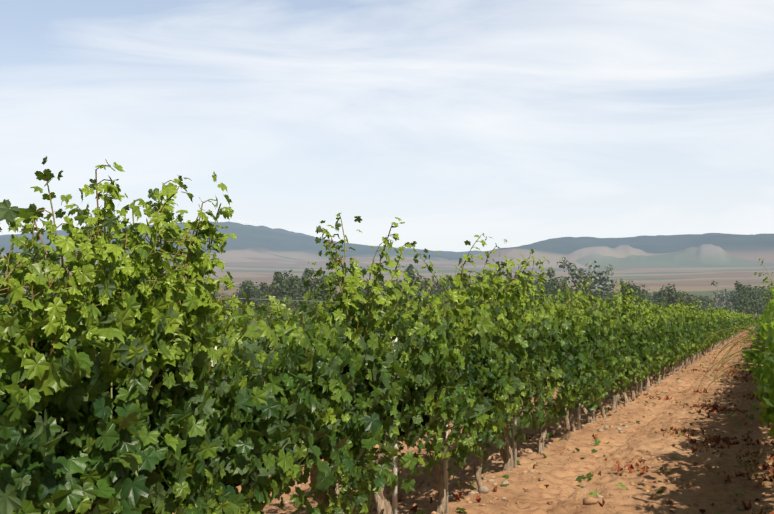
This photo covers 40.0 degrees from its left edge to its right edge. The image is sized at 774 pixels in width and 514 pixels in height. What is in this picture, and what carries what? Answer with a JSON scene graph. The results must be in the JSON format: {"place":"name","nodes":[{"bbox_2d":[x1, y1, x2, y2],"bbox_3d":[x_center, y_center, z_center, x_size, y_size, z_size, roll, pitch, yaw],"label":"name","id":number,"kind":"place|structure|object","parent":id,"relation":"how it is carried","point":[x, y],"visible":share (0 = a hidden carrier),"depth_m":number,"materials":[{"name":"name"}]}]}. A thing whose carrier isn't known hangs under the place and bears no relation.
{"place":"outdoors","nodes":[
{"label":"outdoors","id":0,"kind":"place"},
{"bbox_2d":[2,290,576,378],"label":"trellis wires","id":1,"kind":"object","parent":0,"point":[274,299],"depth_m":5.26,"materials":[{"name":"grey metal"}]},
{"bbox_2d":[0,221,773,317],"bbox_3d":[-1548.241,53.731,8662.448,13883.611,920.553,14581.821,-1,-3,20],"label":"hills","id":2,"kind":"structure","parent":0,"point":[694,264],"depth_m":5804.82,"materials":[{"name":"grey"}]},
{"bbox_2d":[0,0,773,251],"label":"sky","id":3,"kind":"structure","parent":0,"point":[519,122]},
{"bbox_2d":[172,320,773,513],"bbox_3d":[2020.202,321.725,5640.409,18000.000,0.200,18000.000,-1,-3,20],"label":"ground","id":4,"kind":"structure","parent":0,"point":[558,475],"depth_m":10.30,"materials":[{"name":"soil"}]},
{"bbox_2d":[33,324,738,513],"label":"trellis posts","id":5,"kind":"object","parent":4,"relation":"on","point":[394,494],"depth_m":7.72,"materials":[{"name":"brown wood"}]},
{"bbox_2d":[0,156,773,513],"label":"vine","id":6,"kind":"object","parent":4,"relation":"on","point":[300,406],"depth_m":4.36,"materials":[{"name":"green plant"}]},
{"bbox_2d":[40,333,564,513],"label":"grape bunches","id":7,"kind":"object","parent":6,"relation":"attached to","point":[426,418],"depth_m":6.50,"materials":[{"name":"black"}]},
{"bbox_2d":[183,261,773,326],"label":"trees","id":8,"kind":"object","parent":4,"relation":"on","point":[280,283],"visible":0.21,"depth_m":208.22,"materials":[{"name":"green plant"}]},
{"bbox_2d":[242,278,759,317],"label":"grove trunks","id":9,"kind":"object","parent":4,"relation":"on","point":[746,312],"depth_m":207.87,"materials":[{"name":"brown wood"}]},
{"bbox_2d":[261,341,743,513],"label":"cobbles","id":10,"kind":"object","parent":4,"relation":"on","point":[483,489],"visible":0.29,"depth_m":9.34,"materials":[{"name":"beige stone"}]},
{"bbox_2d":[362,345,773,513],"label":"soil clods","id":11,"kind":"object","parent":4,"relation":"on","point":[592,500],"visible":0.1,"depth_m":9.67,"materials":[{"name":"brown soil"}]},
{"bbox_2d":[409,337,773,513],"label":"fallen leaves","id":12,"kind":"object","parent":4,"relation":"on","point":[726,440],"visible":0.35,"depth_m":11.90,"materials":[{"name":"brown plant"}]},
{"bbox_2d":[557,257,738,312],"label":"silver foliage","id":13,"kind":"object","parent":4,"relation":"on","point":[599,282],"visible":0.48,"depth_m":195.02,"materials":[{"name":"plant"}]},
{"bbox_2d":[742,259,773,436],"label":"vine leaves","id":14,"kind":"object","parent":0,"point":[764,332],"visible":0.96,"depth_m":7.76,"materials":[{"name":"green plant"}]}
]}

